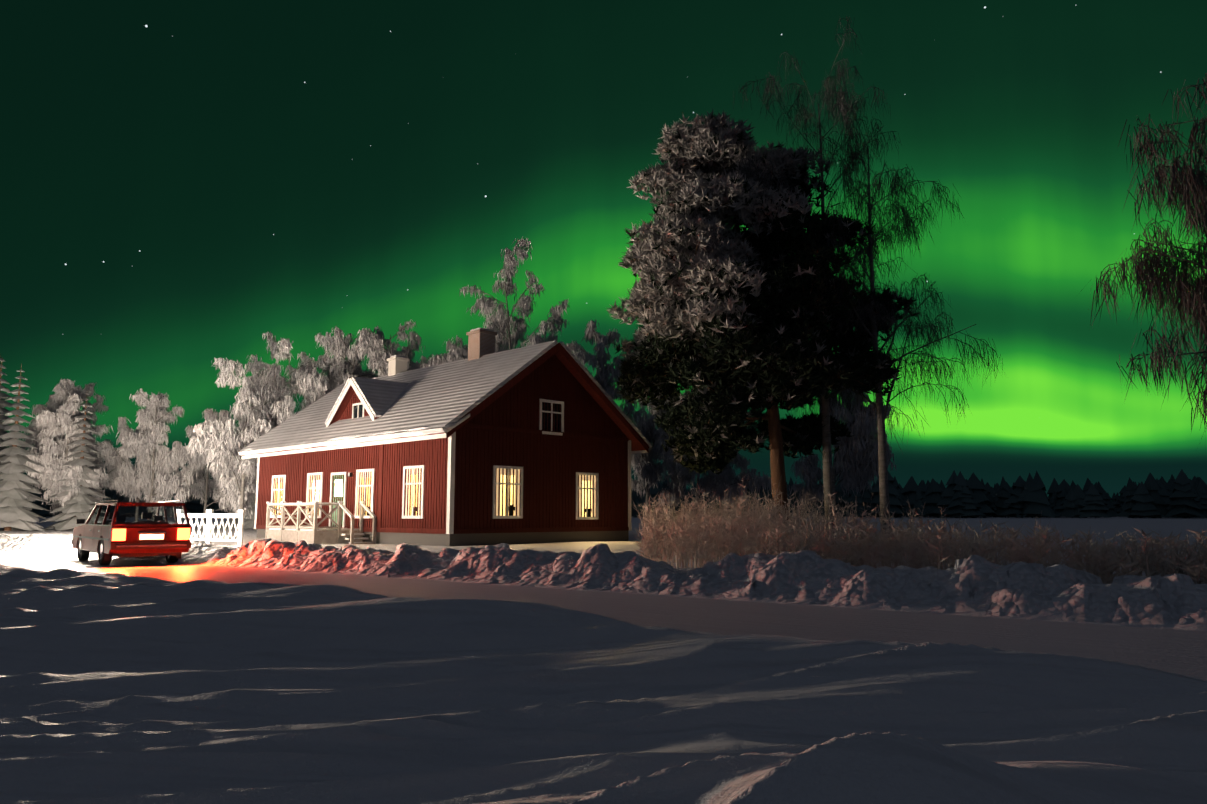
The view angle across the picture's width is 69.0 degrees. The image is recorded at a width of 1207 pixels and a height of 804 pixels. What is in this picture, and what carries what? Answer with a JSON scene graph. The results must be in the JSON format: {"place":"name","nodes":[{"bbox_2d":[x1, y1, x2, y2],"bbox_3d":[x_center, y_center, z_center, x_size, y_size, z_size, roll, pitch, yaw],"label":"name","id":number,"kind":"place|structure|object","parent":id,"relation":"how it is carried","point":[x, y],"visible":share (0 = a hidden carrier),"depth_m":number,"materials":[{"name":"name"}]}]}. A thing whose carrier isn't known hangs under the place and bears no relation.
{"place":"outdoors","nodes":[
{"label":"outdoors","id":0,"kind":"place"},
{"bbox_2d":[0,516,1206,803],"bbox_3d":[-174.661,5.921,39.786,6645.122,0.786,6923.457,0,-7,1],"label":"ground snow","id":1,"kind":"structure","parent":0,"point":[118,688],"depth_m":4.38,"materials":[{"name":"white snow"}]},
{"bbox_2d":[0,355,26,472],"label":"snow spruce","id":2,"kind":"object","parent":1,"relation":"on","point":[4,400],"visible":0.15,"depth_m":65.44,"materials":[{"name":"white wood"}]},
{"bbox_2d":[0,359,32,529],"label":"snow spruce","id":3,"kind":"object","parent":1,"relation":"on","point":[3,396],"visible":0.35,"depth_m":61.10,"materials":[{"name":"white wood"}]},
{"bbox_2d":[0,363,50,530],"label":"snow spruce","id":4,"kind":"object","parent":1,"relation":"on","point":[16,497],"visible":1,"depth_m":57.04,"materials":[{"name":"white wood"}]},
{"bbox_2d":[23,393,107,529],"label":"tree","id":5,"kind":"object","parent":1,"relation":"on","point":[55,425],"visible":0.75,"depth_m":59.41,"materials":[{"name":"white plant"}]},
{"bbox_2d":[20,382,113,514],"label":"tree","id":6,"kind":"object","parent":1,"relation":"on","point":[95,407],"visible":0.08,"depth_m":71.06,"materials":[{"name":"white plant"}]},
{"bbox_2d":[39,393,110,530],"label":"snow spruce","id":7,"kind":"object","parent":1,"relation":"on","point":[81,504],"visible":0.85,"depth_m":59.30,"materials":[{"name":"white wood"}]},
{"bbox_2d":[29,378,123,502],"bbox_3d":[-38.859,3.924,64.760,6.414,11.417,4.271,7,-10,-44],"label":"tree","id":8,"kind":"object","parent":1,"relation":"on","point":[64,388],"visible":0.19,"depth_m":64.16,"materials":[{"name":"white plant"}]},
{"bbox_2d":[93,406,182,519],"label":"tree","id":9,"kind":"object","parent":1,"relation":"on","point":[125,482],"visible":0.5,"depth_m":65.19,"materials":[{"name":"white plant"}]},
{"bbox_2d":[119,388,196,519],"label":"tree","id":10,"kind":"object","parent":1,"relation":"on","point":[158,480],"visible":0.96,"depth_m":62.13,"materials":[{"name":"white plant"}]},
{"bbox_2d":[176,509,245,545],"bbox_3d":[-13.519,4.341,30.099,3.372,1.331,0.242,-4,-8,27],"label":"lattice fence","id":11,"kind":"object","parent":1,"relation":"on","point":[208,515],"visible":0.85,"depth_m":29.94,"materials":[{"name":"white paint"}]},
{"bbox_2d":[174,407,248,528],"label":"tree","id":12,"kind":"object","parent":1,"relation":"on","point":[204,485],"visible":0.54,"depth_m":63.85,"materials":[{"name":"white plant"}]},
{"bbox_2d":[186,357,278,518],"bbox_3d":[-23.115,2.836,54.880,5.727,11.066,4.956,-5,-9,32],"label":"tree","id":13,"kind":"object","parent":1,"relation":"on","point":[228,460],"visible":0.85,"depth_m":54.42,"materials":[{"name":"white plant"}]},
{"bbox_2d":[215,472,252,524],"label":"snow spruce","id":14,"kind":"object","parent":1,"relation":"on","point":[231,520],"depth_m":70.65,"materials":[{"name":"white wood"}]},
{"bbox_2d":[232,474,255,528],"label":"snow spruce","id":15,"kind":"object","parent":1,"relation":"on","point":[249,522],"visible":0.1,"depth_m":62.95,"materials":[{"name":"white wood"}]},
{"bbox_2d":[238,361,298,529],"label":"tree","id":16,"kind":"object","parent":1,"relation":"on","point":[283,382],"visible":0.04,"depth_m":61.60,"materials":[{"name":"white plant"}]},
{"bbox_2d":[246,331,329,426],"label":"tree","id":17,"kind":"object","parent":1,"relation":"on","point":[313,382],"visible":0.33,"depth_m":57.56,"materials":[{"name":"white plant"}]},
{"bbox_2d":[265,501,376,543],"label":"porch deck","id":18,"kind":"structure","parent":1,"relation":"on","point":[312,532],"depth_m":32.54,"materials":[{"name":"white wood"}]},
{"bbox_2d":[295,326,383,414],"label":"tree","id":19,"kind":"object","parent":1,"relation":"on","point":[338,371],"visible":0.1,"depth_m":58.74,"materials":[{"name":"white plant"}]},
{"bbox_2d":[333,327,379,387],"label":"tree","id":20,"kind":"object","parent":1,"relation":"on","point":[357,364],"visible":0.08,"depth_m":62.10,"materials":[{"name":"white plant"}]},
{"bbox_2d":[348,319,416,377],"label":"tree","id":21,"kind":"object","parent":1,"relation":"on","point":[377,355],"visible":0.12,"depth_m":56.94,"materials":[{"name":"white plant"}]},
{"bbox_2d":[384,331,439,370],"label":"tree","id":22,"kind":"object","parent":1,"relation":"on","point":[408,351],"visible":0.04,"depth_m":61.57,"materials":[{"name":"white plant"}]},
{"bbox_2d":[420,335,463,367],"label":"tree","id":23,"kind":"object","parent":1,"relation":"on","point":[440,358],"visible":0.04,"depth_m":57.27,"materials":[{"name":"white plant"}]},
{"bbox_2d":[254,354,631,545],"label":"house","id":24,"kind":"structure","parent":1,"relation":"on","point":[541,453],"depth_m":32.53,"materials":[{"name":"red wood"}]},
{"bbox_2d":[241,328,648,458],"bbox_3d":[-7.337,-0.166,38.316,16.060,5.086,10.088,-7,-10,44],"label":"house roof structure","id":25,"kind":"object","parent":24,"relation":"attached to","point":[373,399],"visible":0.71,"depth_m":35.26,"materials":[{"name":"white wood"}]},
{"bbox_2d":[240,413,469,454],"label":"roof snow","id":26,"kind":"structure","parent":25,"relation":"on","point":[448,427],"depth_m":31.76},
{"bbox_2d":[238,340,651,454],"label":"roof","id":27,"kind":"structure","parent":25,"relation":"on","point":[444,394],"depth_m":34.02,"materials":[{"name":"grey metal"}]},
{"bbox_2d":[445,344,467,362],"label":"tree","id":28,"kind":"object","parent":1,"relation":"on","point":[459,354],"visible":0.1,"depth_m":55.85,"materials":[{"name":"white plant"}]},
{"bbox_2d":[459,236,569,352],"bbox_3d":[-4.960,-0.876,54.608,11.267,18.330,6.746,-2,-8,15],"label":"tree","id":29,"kind":"object","parent":1,"relation":"on","point":[501,324],"visible":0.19,"depth_m":54.58,"materials":[{"name":"white plant"}]},
{"bbox_2d":[547,331,560,342],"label":"tree","id":30,"kind":"object","parent":1,"relation":"on","point":[550,338],"depth_m":56.27,"materials":[{"name":"grey plant"}]},
{"bbox_2d":[567,319,651,426],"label":"tree","id":31,"kind":"object","parent":1,"relation":"on","point":[606,375],"visible":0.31,"depth_m":47.74,"materials":[{"name":"grey plant"}]},
{"bbox_2d":[29,469,1206,518],"bbox_3d":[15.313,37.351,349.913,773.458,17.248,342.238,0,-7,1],"label":"forest trees","id":32,"kind":"object","parent":1,"relation":"on","point":[1182,495],"visible":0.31,"depth_m":269.16,"materials":[{"name":"black plant"}]},
{"bbox_2d":[629,381,696,525],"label":"tree","id":33,"kind":"object","parent":1,"relation":"on","point":[648,471],"visible":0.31,"depth_m":51.18,"materials":[{"name":"grey plant"}]},
{"bbox_2d":[652,396,771,513],"bbox_3d":[5.973,2.587,49.526,6.510,10.061,5.658,0,-7,1],"label":"tree","id":34,"kind":"object","parent":1,"relation":"on","point":[715,481],"visible":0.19,"depth_m":48.77,"materials":[{"name":"grey plant"}]},
{"bbox_2d":[605,110,918,523],"bbox_3d":[5.678,-2.705,32.030,10.992,16.164,10.469,0,-7,1],"label":"pine tree","id":35,"kind":"object","parent":1,"relation":"on","point":[703,284],"visible":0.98,"depth_m":30.10,"materials":[{"name":"green plant"}]},
{"bbox_2d":[789,350,895,513],"bbox_3d":[13.167,2.129,47.345,5.143,10.455,6.712,3,-8,-19],"label":"tree","id":36,"kind":"object","parent":1,"relation":"on","point":[856,456],"visible":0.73,"depth_m":46.39,"materials":[{"name":"grey plant"}]},
{"bbox_2d":[695,16,1005,536],"bbox_3d":[8.017,-3.800,31.673,9.014,18.289,8.416,4,-8,-26],"label":"thin birch","id":37,"kind":"object","parent":1,"relation":"on","point":[827,459],"visible":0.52,"depth_m":31.34,"materials":[{"name":"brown plant"}]},
{"bbox_2d":[755,74,970,533],"bbox_3d":[9.126,-2.857,32.164,8.324,16.546,7.083,5,-9,-35],"label":"thin birch","id":38,"kind":"object","parent":1,"relation":"on","point":[882,463],"visible":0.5,"depth_m":31.20,"materials":[{"name":"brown plant"}]},
{"bbox_2d":[632,474,1206,583],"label":"dry weeds","id":39,"kind":"object","parent":1,"relation":"on","point":[701,534],"visible":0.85,"depth_m":15.04,"materials":[{"name":"brown plant"}]},
{"bbox_2d":[1081,73,1206,448],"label":"birch","id":40,"kind":"object","parent":1,"relation":"on","point":[1193,301],"visible":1,"depth_m":18.63,"materials":[{"name":"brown plant"}]},
{"bbox_2d":[0,552,1206,680],"bbox_3d":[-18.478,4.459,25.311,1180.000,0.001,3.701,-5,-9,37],"label":"road","id":41,"kind":"structure","parent":0,"point":[1183,652],"depth_m":10.28,"materials":[{"name":"white snow"}]},
{"bbox_2d":[71,500,190,564],"bbox_3d":[-12.235,3.332,22.642,2.120,1.555,4.910,6,-10,-40],"label":"estate car","id":42,"kind":"object","parent":41,"relation":"on","point":[116,535],"visible":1,"depth_m":21.16,"materials":[{"name":"light red car paint"},{"name":"black plastic"},{"name":"glass"}]},
{"bbox_2d":[0,0,1206,497],"label":"sky","id":43,"kind":"structure","parent":0,"point":[184,183],"materials":[{"name":"green"}]}
]}

